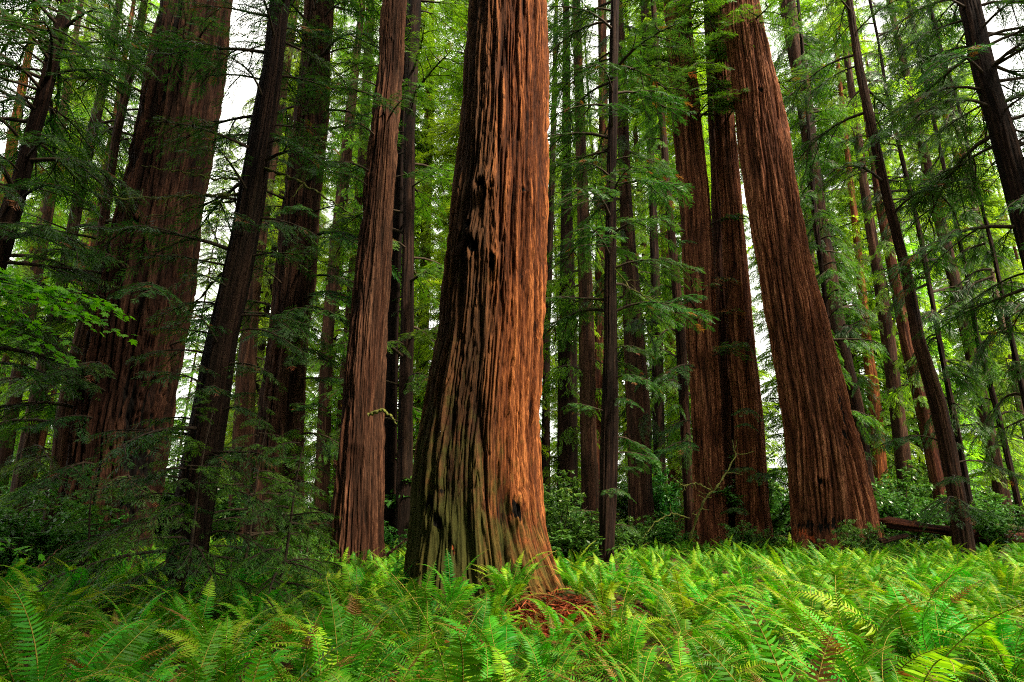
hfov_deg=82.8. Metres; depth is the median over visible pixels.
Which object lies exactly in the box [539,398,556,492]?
forest tree
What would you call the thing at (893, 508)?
shrub
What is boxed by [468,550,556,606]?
sword fern
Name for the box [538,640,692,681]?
sword fern
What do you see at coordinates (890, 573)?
sword fern
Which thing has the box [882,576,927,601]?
sword fern
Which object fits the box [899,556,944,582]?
sword fern
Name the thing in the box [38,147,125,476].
forest tree
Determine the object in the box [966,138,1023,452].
forest tree
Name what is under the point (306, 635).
sword fern
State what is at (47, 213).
redwood tree
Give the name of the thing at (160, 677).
sword fern
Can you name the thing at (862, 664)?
sword fern
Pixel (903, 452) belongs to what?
redwood tree
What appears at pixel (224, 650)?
sword fern
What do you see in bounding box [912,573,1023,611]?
sword fern
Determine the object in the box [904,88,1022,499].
forest tree
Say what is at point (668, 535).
shrub
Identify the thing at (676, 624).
sword fern
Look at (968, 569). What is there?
sword fern
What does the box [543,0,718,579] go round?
redwood tree
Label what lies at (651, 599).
sword fern
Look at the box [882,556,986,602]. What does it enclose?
sword fern
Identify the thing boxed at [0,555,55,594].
sword fern
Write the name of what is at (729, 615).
sword fern
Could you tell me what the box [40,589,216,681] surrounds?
sword fern
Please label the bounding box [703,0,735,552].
redwood tree
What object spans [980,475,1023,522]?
understory bush
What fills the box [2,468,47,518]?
understory bush
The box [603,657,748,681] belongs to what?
sword fern
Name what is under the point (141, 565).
sword fern
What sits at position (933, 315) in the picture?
redwood tree
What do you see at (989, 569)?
sword fern
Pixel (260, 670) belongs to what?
sword fern
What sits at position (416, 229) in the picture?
forest tree
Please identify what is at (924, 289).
forest tree
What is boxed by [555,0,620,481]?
redwood tree
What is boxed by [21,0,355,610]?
redwood tree
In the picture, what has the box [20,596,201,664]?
sword fern
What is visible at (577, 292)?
forest tree
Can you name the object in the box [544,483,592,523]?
understory bush
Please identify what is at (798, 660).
sword fern
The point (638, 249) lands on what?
forest tree
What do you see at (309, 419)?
forest tree
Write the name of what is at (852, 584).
sword fern
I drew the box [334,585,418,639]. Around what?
sword fern
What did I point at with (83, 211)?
forest tree
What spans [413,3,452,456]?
redwood tree
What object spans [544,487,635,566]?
shrub
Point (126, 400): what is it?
redwood tree
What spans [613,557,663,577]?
sword fern
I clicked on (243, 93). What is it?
sky
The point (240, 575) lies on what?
sword fern
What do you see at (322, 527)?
redwood sapling
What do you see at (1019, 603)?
sword fern
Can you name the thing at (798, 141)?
forest tree
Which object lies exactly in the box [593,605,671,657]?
sword fern
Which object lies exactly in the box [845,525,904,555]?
shrub
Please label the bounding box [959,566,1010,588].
sword fern
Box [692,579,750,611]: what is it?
sword fern
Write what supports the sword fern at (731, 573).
on the ground
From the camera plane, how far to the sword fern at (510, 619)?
7.28 m
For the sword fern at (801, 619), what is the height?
0.754 m
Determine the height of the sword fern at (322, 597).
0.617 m
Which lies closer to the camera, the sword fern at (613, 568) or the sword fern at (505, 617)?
the sword fern at (505, 617)
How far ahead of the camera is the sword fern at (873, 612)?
7.00 m
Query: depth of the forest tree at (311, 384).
66.67 m
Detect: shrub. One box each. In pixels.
[0,490,117,579]
[19,483,131,569]
[155,537,242,583]
[209,535,298,586]
[255,543,337,591]
[282,528,338,567]
[384,521,407,551]
[543,470,588,543]
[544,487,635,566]
[548,507,629,563]
[596,516,659,556]
[626,511,698,550]
[715,520,772,555]
[753,528,783,550]
[815,519,891,559]
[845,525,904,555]
[871,474,908,540]
[871,479,974,550]
[942,489,1023,554]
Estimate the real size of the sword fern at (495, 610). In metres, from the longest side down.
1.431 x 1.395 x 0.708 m
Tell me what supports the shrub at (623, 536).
on the ground
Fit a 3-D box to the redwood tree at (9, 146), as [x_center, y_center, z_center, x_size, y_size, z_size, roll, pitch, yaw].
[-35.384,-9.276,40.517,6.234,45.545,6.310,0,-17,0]
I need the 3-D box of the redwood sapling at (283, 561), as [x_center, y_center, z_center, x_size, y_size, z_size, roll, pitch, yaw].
[-3.383,2.795,9.110,1.528,3.627,2.421,0,-17,0]
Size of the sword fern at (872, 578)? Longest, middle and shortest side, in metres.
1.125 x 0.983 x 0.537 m
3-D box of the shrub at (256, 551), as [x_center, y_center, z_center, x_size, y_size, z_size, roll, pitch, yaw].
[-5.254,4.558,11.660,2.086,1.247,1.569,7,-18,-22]
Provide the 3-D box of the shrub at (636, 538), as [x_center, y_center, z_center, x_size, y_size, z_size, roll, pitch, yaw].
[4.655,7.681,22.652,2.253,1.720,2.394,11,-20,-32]
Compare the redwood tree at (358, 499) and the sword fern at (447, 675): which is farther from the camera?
the redwood tree at (358, 499)
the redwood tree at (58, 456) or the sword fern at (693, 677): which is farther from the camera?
the redwood tree at (58, 456)
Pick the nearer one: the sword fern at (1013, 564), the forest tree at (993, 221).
the sword fern at (1013, 564)
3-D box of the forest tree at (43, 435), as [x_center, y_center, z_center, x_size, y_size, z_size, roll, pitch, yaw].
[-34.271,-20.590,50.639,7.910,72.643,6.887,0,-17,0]
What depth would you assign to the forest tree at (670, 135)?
55.27 m
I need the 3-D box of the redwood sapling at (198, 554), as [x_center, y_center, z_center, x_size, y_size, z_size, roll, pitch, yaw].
[-4.841,2.557,9.125,2.559,3.823,2.460,0,-17,0]
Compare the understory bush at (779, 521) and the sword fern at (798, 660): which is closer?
the sword fern at (798, 660)
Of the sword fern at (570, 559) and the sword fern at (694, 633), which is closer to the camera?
the sword fern at (694, 633)
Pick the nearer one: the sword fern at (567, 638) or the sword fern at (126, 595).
the sword fern at (567, 638)
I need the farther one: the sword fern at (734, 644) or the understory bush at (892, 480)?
the understory bush at (892, 480)
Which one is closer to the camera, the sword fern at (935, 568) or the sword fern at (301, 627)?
the sword fern at (301, 627)
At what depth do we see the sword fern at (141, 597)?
9.17 m
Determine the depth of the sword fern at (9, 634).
6.36 m
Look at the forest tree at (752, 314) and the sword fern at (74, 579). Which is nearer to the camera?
the sword fern at (74, 579)
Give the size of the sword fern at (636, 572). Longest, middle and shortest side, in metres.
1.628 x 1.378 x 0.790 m
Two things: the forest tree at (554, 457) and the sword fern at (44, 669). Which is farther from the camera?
the forest tree at (554, 457)
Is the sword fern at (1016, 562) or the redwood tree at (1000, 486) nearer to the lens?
the sword fern at (1016, 562)
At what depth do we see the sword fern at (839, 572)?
12.22 m
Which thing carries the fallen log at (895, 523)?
on the ground
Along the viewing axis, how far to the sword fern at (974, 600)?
9.19 m
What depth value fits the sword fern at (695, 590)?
9.35 m
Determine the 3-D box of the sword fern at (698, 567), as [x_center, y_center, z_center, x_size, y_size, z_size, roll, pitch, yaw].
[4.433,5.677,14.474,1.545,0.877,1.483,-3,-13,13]
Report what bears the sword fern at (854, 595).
on the ground
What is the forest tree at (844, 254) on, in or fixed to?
on the ground
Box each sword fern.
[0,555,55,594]
[0,565,129,638]
[0,572,135,636]
[0,576,57,628]
[0,581,227,681]
[0,584,26,615]
[0,586,100,657]
[0,591,134,681]
[0,605,92,672]
[1,585,78,635]
[3,628,125,681]
[4,566,63,597]
[13,562,142,601]
[16,558,146,618]
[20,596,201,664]
[39,553,85,579]
[39,665,126,681]
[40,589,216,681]
[49,642,222,681]
[50,589,176,636]
[51,556,160,605]
[53,559,100,579]
[56,635,178,681]
[57,548,142,589]
[62,600,209,664]
[68,623,304,681]
[83,560,162,616]
[94,539,163,575]
[108,578,269,663]
[111,584,196,619]
[112,567,136,586]
[114,569,237,624]
[115,558,162,596]
[118,558,151,587]
[124,562,162,589]
[131,585,239,629]
[136,542,284,618]
[140,643,218,681]
[142,616,382,681]
[148,593,314,681]
[197,576,309,633]
[201,588,281,624]
[204,586,318,647]
[213,572,311,617]
[235,586,421,679]
[238,564,287,603]
[241,593,343,660]
[251,593,320,635]
[254,617,397,681]
[255,567,331,612]
[255,606,443,681]
[256,573,344,615]
[256,602,391,651]
[262,594,354,668]
[269,577,438,681]
[271,590,393,634]
[285,574,343,611]
[298,566,408,610]
[305,569,350,612]
[307,568,356,589]
[307,634,460,681]
[316,564,346,576]
[324,573,531,681]
[329,562,409,603]
[330,600,433,674]
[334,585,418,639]
[335,564,384,579]
[336,550,382,578]
[337,563,376,582]
[341,551,413,603]
[346,566,440,629]
[346,602,492,680]
[347,577,493,665]
[361,560,476,656]
[361,644,488,681]
[381,579,438,607]
[385,589,459,629]
[403,548,494,617]
[409,622,523,681]
[425,598,570,681]
[430,594,542,663]
[442,578,539,626]
[446,646,626,681]
[451,629,602,681]
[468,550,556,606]
[481,551,542,597]
[494,597,628,647]
[494,608,547,647]
[505,613,608,680]
[509,611,592,670]
[528,581,711,681]
[535,600,665,681]
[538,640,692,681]
[544,670,700,681]
[553,562,614,596]
[554,541,601,587]
[554,553,655,610]
[556,550,597,585]
[557,551,605,572]
[557,585,646,640]
[589,553,635,591]
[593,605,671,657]
[594,554,660,603]
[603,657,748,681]
[605,555,700,603]
[608,652,752,681]
[609,566,700,617]
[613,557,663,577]
[619,594,704,643]
[621,563,715,603]
[622,551,674,569]
[624,568,768,630]
[627,625,795,681]
[633,616,762,681]
[638,586,751,657]
[642,556,680,576]
[645,611,757,673]
[659,547,719,576]
[670,571,728,594]
[670,573,756,619]
[677,566,723,591]
[685,580,838,681]
[685,603,762,639]
[688,626,831,681]
[689,554,756,611]
[690,559,754,593]
[690,598,814,656]
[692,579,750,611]
[692,595,787,649]
[700,617,817,675]
[710,564,761,585]
[711,552,780,601]
[717,571,830,633]
[724,583,836,608]
[725,565,767,583]
[732,595,899,669]
[734,555,879,629]
[734,582,772,606]
[739,630,829,681]
[746,650,809,681]
[749,545,834,588]
[751,577,786,596]
[758,564,803,581]
[759,557,799,577]
[759,575,995,681]
[760,586,869,644]
[760,604,1023,681]
[766,628,891,681]
[768,565,857,600]
[774,579,948,654]
[782,594,874,654]
[784,565,832,604]
[786,569,1022,677]
[787,584,885,631]
[787,661,948,681]
[791,556,888,597]
[794,539,849,587]
[801,581,868,611]
[816,551,861,580]
[819,559,870,584]
[821,574,884,597]
[823,582,899,642]
[824,581,911,618]
[837,562,914,605]
[844,567,887,583]
[855,666,937,681]
[857,560,896,577]
[859,560,906,585]
[867,580,949,616]
[868,570,908,583]
[868,570,1013,656]
[869,563,907,578]
[871,589,966,628]
[874,560,942,594]
[874,575,996,615]
[877,584,1023,681]
[879,577,1023,681]
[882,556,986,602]
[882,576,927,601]
[897,565,957,595]
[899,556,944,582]
[903,599,989,638]
[910,610,1023,681]
[912,558,942,576]
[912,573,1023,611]
[914,563,1011,594]
[917,591,1023,640]
[918,646,997,681]
[923,547,992,581]
[935,553,986,577]
[935,579,1023,618]
[944,569,984,588]
[951,564,1023,610]
[955,582,1023,632]
[957,548,1023,606]
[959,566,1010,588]
[969,612,1023,643]
[971,553,1023,578]
[972,555,1011,575]
[972,558,1023,592]
[975,585,1023,618]
[995,595,1023,628]
[1007,553,1023,568]
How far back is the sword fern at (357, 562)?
14.37 m
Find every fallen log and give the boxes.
[877,533,908,544]
[879,516,973,535]
[973,523,1023,530]
[973,529,1023,542]
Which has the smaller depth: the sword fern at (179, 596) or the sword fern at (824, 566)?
the sword fern at (179, 596)
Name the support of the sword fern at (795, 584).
on the ground
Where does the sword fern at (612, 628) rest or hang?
on the ground
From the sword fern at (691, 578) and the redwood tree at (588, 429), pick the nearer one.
the sword fern at (691, 578)
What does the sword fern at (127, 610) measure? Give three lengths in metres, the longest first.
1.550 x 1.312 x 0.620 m
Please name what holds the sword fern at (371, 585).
on the ground
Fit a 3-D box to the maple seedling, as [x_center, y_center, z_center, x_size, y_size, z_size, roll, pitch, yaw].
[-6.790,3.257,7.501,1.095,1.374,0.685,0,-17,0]
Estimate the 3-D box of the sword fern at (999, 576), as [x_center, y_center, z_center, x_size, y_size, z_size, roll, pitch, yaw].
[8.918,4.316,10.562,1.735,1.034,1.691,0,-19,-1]
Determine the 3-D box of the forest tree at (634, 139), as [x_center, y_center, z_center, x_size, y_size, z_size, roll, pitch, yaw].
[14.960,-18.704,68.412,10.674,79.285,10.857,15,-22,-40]
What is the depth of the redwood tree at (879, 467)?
53.26 m
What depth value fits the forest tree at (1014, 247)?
93.93 m
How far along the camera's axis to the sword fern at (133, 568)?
13.93 m
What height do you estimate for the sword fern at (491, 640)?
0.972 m
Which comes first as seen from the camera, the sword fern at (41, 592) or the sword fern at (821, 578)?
the sword fern at (41, 592)
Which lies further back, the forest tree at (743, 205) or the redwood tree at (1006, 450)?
the forest tree at (743, 205)
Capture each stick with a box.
[37,545,62,567]
[385,538,406,556]
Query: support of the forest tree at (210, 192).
on the ground
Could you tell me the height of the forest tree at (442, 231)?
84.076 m
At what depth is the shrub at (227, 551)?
11.52 m
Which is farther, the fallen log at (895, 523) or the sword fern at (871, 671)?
the fallen log at (895, 523)
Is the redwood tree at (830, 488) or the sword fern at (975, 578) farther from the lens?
the redwood tree at (830, 488)
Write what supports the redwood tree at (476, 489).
on the ground
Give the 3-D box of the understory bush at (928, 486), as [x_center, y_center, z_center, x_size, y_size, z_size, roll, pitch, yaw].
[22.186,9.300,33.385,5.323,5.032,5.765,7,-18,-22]
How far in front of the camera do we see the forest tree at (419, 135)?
52.32 m
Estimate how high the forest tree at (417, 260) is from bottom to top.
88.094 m
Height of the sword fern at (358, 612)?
0.987 m
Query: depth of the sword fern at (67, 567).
11.64 m
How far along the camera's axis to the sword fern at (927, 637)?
5.75 m
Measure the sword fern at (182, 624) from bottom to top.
0.923 m
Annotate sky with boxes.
[0,0,1023,497]
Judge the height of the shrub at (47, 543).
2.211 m
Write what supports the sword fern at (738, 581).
on the ground
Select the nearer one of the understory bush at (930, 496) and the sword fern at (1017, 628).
the sword fern at (1017, 628)
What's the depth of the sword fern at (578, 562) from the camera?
10.74 m
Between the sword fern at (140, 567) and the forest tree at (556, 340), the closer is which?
the sword fern at (140, 567)
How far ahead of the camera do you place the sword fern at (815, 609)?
7.62 m
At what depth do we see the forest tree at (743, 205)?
71.93 m
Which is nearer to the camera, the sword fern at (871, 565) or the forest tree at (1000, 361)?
the sword fern at (871, 565)
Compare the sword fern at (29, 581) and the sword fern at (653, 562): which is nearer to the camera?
the sword fern at (29, 581)
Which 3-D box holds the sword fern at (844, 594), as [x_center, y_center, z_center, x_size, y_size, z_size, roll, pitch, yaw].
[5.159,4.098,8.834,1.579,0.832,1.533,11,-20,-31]
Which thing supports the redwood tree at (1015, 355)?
on the ground
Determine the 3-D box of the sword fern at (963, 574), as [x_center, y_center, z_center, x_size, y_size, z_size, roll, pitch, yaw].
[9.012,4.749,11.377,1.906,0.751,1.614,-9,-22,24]
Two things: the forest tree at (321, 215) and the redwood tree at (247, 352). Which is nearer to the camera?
the redwood tree at (247, 352)
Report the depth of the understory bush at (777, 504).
30.37 m
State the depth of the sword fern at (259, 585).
10.59 m
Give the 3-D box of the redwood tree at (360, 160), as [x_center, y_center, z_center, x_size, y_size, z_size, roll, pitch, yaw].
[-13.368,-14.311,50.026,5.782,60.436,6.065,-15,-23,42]
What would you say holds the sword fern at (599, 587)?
on the ground
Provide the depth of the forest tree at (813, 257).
84.28 m
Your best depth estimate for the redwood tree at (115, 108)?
38.81 m
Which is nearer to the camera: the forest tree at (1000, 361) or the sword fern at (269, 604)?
the sword fern at (269, 604)
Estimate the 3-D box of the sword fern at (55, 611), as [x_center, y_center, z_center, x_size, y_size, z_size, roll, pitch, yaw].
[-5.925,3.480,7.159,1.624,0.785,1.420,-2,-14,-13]
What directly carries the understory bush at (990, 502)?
on the ground
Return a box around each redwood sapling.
[29,453,139,584]
[72,382,271,624]
[155,396,318,604]
[220,403,340,642]
[265,459,344,583]
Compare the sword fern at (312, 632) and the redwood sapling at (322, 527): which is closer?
the sword fern at (312, 632)
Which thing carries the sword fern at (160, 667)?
on the ground
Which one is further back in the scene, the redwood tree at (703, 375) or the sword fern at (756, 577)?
the redwood tree at (703, 375)
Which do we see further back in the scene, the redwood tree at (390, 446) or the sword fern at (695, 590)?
the redwood tree at (390, 446)
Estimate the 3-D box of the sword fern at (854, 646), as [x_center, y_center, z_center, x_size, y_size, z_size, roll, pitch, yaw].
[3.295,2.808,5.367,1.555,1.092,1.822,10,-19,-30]
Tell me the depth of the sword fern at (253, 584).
9.25 m
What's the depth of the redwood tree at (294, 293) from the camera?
24.09 m
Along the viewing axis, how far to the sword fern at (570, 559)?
11.64 m
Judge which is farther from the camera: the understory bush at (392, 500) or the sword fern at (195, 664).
the understory bush at (392, 500)
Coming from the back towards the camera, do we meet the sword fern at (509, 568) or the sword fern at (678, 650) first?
the sword fern at (509, 568)
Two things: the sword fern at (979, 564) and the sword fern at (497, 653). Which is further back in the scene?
the sword fern at (979, 564)
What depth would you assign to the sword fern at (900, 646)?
6.05 m
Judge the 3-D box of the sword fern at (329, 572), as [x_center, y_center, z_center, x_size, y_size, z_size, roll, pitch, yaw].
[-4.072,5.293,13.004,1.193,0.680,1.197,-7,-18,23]
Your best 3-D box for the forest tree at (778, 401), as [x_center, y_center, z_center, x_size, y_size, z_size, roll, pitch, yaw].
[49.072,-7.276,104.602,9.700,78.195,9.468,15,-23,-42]
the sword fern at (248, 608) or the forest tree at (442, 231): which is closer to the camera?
the sword fern at (248, 608)
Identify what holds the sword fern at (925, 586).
on the ground
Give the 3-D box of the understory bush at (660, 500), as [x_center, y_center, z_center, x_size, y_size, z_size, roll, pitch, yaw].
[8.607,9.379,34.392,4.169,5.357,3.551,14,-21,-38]
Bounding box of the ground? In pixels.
[1,535,1023,681]
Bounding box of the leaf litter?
[5,583,1022,681]
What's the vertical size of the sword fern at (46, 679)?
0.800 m
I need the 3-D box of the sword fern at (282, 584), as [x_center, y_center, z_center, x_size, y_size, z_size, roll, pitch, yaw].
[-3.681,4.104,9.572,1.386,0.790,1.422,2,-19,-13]
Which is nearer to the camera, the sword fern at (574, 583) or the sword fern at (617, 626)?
the sword fern at (617, 626)
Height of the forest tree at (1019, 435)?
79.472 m
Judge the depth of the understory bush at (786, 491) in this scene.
35.16 m
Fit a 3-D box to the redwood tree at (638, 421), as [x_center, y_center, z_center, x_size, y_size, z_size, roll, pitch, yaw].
[6.599,-18.162,36.947,4.157,60.575,4.809,-9,-19,28]
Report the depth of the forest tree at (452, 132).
41.18 m
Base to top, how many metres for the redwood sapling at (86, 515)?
3.078 m
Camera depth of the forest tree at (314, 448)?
54.65 m
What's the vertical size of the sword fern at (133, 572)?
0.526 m
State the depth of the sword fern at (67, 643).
4.96 m
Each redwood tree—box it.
[0,0,103,493]
[0,0,143,535]
[0,0,165,420]
[0,0,174,526]
[0,0,239,566]
[0,2,69,347]
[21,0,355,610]
[45,0,159,406]
[171,0,406,553]
[220,0,303,545]
[289,0,440,570]
[299,0,468,560]
[304,0,380,541]
[324,0,379,537]
[384,0,407,543]
[403,0,566,604]
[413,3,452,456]
[540,0,581,504]
[541,0,606,518]
[542,0,607,544]
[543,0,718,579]
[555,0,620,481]
[587,2,667,552]
[596,0,759,555]
[627,0,690,533]
[633,0,693,545]
[638,27,684,539]
[665,0,832,543]
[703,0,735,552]
[725,0,886,561]
[768,0,895,504]
[778,0,890,441]
[783,0,1023,559]
[814,0,952,540]
[815,0,928,494]
[816,11,892,489]
[844,0,998,546]
[855,0,1023,523]
[871,0,1023,381]
[886,0,1023,441]
[887,0,1023,519]
[901,0,1023,447]
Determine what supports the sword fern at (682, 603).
on the ground
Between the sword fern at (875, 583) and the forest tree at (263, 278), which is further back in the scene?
the forest tree at (263, 278)
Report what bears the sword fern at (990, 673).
on the ground
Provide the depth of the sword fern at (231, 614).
8.49 m
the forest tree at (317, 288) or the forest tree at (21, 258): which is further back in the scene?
the forest tree at (317, 288)
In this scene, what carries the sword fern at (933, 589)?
on the ground
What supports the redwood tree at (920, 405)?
on the ground
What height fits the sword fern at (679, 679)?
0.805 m
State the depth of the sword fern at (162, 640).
6.84 m
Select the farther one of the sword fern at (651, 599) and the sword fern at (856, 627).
the sword fern at (651, 599)
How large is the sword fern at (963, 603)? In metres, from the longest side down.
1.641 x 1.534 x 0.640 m
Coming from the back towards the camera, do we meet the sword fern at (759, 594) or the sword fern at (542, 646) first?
the sword fern at (759, 594)
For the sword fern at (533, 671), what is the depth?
4.88 m
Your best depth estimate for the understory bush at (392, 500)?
25.34 m
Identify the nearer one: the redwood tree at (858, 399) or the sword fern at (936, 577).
the sword fern at (936, 577)
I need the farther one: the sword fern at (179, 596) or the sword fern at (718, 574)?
the sword fern at (718, 574)
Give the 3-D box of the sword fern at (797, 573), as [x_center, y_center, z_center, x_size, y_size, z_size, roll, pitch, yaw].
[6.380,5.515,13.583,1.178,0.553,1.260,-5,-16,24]
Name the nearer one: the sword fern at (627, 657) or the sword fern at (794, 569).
the sword fern at (627, 657)
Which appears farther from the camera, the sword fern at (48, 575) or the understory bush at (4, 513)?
the understory bush at (4, 513)
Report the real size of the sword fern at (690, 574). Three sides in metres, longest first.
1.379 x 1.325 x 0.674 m
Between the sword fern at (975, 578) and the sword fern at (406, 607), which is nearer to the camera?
the sword fern at (406, 607)
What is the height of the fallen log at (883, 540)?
0.385 m
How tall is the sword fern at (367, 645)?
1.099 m
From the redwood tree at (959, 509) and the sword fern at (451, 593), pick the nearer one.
the sword fern at (451, 593)
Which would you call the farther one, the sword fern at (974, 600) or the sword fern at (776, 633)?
the sword fern at (974, 600)
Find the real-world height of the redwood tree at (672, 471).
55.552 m
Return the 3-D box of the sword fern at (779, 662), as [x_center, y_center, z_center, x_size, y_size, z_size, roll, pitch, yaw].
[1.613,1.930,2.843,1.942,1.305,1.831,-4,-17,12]
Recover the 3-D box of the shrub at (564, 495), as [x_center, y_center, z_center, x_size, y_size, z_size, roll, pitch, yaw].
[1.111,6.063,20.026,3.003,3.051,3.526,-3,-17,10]
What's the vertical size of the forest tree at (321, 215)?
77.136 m
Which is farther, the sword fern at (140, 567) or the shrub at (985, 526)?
the shrub at (985, 526)
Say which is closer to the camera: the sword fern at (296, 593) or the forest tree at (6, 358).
the sword fern at (296, 593)
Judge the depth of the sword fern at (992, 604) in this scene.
8.75 m
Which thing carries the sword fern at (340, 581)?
on the ground
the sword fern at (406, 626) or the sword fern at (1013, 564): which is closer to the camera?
the sword fern at (406, 626)
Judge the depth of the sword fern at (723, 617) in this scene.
8.16 m
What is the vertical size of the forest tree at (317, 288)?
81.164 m
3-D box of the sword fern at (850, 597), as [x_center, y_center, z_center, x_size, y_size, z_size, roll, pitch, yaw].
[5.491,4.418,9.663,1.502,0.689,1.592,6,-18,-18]
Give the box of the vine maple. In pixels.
[0,267,137,367]
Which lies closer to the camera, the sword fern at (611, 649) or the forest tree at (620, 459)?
the sword fern at (611, 649)
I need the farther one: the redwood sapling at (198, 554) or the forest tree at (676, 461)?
the forest tree at (676, 461)
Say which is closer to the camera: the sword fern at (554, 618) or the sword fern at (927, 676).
the sword fern at (927, 676)
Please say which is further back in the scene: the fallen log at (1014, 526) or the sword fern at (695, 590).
the fallen log at (1014, 526)
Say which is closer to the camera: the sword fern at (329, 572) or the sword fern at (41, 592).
the sword fern at (41, 592)
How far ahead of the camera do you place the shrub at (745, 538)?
22.99 m
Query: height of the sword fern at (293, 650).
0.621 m
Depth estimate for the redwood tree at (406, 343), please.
28.73 m
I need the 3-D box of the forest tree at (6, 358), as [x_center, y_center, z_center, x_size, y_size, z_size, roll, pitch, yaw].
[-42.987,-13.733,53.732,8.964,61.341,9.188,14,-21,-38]
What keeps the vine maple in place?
on the ground
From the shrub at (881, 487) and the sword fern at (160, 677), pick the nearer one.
the sword fern at (160, 677)
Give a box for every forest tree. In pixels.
[0,0,130,486]
[0,59,90,439]
[2,0,158,488]
[3,82,113,478]
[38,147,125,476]
[40,5,158,477]
[166,78,226,486]
[166,107,241,480]
[187,0,341,499]
[222,158,284,475]
[225,67,294,464]
[260,4,352,450]
[304,1,378,522]
[304,140,356,500]
[304,160,329,474]
[304,192,330,462]
[305,1,417,499]
[308,57,375,472]
[331,0,454,458]
[397,72,436,435]
[397,181,436,401]
[398,0,555,461]
[413,2,468,439]
[414,108,439,429]
[433,165,452,297]
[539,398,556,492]
[541,129,580,490]
[550,174,580,501]
[551,166,579,487]
[555,92,625,432]
[570,1,627,529]
[592,138,653,488]
[594,0,679,495]
[616,206,653,477]
[625,0,785,534]
[625,1,691,439]
[631,157,666,474]
[637,3,759,483]
[698,51,782,469]
[699,86,779,483]
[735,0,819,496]
[752,248,787,487]
[760,0,925,479]
[781,77,820,289]
[791,131,819,285]
[801,0,988,494]
[816,122,893,479]
[844,157,889,435]
[847,78,935,462]
[852,3,963,427]
[870,12,1023,498]
[892,152,983,482]
[893,0,1023,428]
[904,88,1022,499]
[921,102,1023,483]
[948,61,1023,317]
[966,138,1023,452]
[974,150,1023,358]
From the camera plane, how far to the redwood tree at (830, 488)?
24.44 m
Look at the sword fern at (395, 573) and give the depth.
10.59 m
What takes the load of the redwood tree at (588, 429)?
on the ground
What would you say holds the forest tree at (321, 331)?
on the ground
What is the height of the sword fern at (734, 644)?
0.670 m
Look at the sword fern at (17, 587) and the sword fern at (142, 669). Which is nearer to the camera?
the sword fern at (142, 669)
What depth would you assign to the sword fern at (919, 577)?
11.99 m
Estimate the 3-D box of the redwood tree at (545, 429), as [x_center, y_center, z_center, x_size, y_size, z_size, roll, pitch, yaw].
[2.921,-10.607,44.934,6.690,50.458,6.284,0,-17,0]
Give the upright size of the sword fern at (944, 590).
1.016 m
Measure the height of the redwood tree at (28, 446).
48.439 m
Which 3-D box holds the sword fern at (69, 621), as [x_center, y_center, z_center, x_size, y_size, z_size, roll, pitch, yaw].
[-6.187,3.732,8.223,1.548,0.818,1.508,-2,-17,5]
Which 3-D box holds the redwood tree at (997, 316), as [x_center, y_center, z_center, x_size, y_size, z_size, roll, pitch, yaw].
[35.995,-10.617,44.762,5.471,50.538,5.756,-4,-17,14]
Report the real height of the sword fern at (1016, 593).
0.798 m
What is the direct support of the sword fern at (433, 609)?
on the ground
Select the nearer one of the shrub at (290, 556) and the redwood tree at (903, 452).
the shrub at (290, 556)
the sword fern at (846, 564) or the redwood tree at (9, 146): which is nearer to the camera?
the sword fern at (846, 564)
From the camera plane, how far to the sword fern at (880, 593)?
8.58 m
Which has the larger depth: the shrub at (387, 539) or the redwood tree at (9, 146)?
the redwood tree at (9, 146)
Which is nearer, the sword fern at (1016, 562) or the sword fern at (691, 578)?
the sword fern at (691, 578)
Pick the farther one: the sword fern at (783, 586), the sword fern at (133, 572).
the sword fern at (133, 572)
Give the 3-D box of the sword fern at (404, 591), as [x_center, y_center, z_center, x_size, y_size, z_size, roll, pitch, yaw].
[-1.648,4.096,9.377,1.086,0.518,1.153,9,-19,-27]
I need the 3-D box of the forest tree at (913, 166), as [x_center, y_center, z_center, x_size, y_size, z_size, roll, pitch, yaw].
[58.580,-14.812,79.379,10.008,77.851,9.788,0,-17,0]
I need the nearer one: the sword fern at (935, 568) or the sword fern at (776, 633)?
the sword fern at (776, 633)
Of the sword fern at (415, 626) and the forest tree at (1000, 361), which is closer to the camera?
the sword fern at (415, 626)
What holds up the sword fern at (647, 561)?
on the ground
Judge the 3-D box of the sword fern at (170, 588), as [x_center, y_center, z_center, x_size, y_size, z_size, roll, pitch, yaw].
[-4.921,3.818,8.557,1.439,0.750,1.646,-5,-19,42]
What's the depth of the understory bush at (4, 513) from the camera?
26.93 m
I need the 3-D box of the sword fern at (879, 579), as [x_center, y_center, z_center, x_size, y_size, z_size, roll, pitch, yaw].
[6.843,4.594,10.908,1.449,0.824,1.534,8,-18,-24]
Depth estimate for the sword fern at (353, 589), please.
9.18 m
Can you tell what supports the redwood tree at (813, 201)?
on the ground
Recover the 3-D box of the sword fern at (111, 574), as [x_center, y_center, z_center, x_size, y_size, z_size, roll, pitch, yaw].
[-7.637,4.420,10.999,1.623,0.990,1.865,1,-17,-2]
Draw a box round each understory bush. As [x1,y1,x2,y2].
[0,497,43,535]
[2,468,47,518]
[154,452,232,542]
[210,481,317,538]
[211,498,227,543]
[384,449,414,531]
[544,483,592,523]
[552,471,626,518]
[615,467,683,531]
[622,457,681,530]
[690,452,790,541]
[768,479,782,515]
[768,480,791,537]
[771,482,788,535]
[874,470,926,537]
[876,459,949,538]
[883,478,947,524]
[887,467,978,539]
[972,491,1018,523]
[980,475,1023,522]
[993,481,1023,517]
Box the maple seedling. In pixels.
[0,538,45,562]

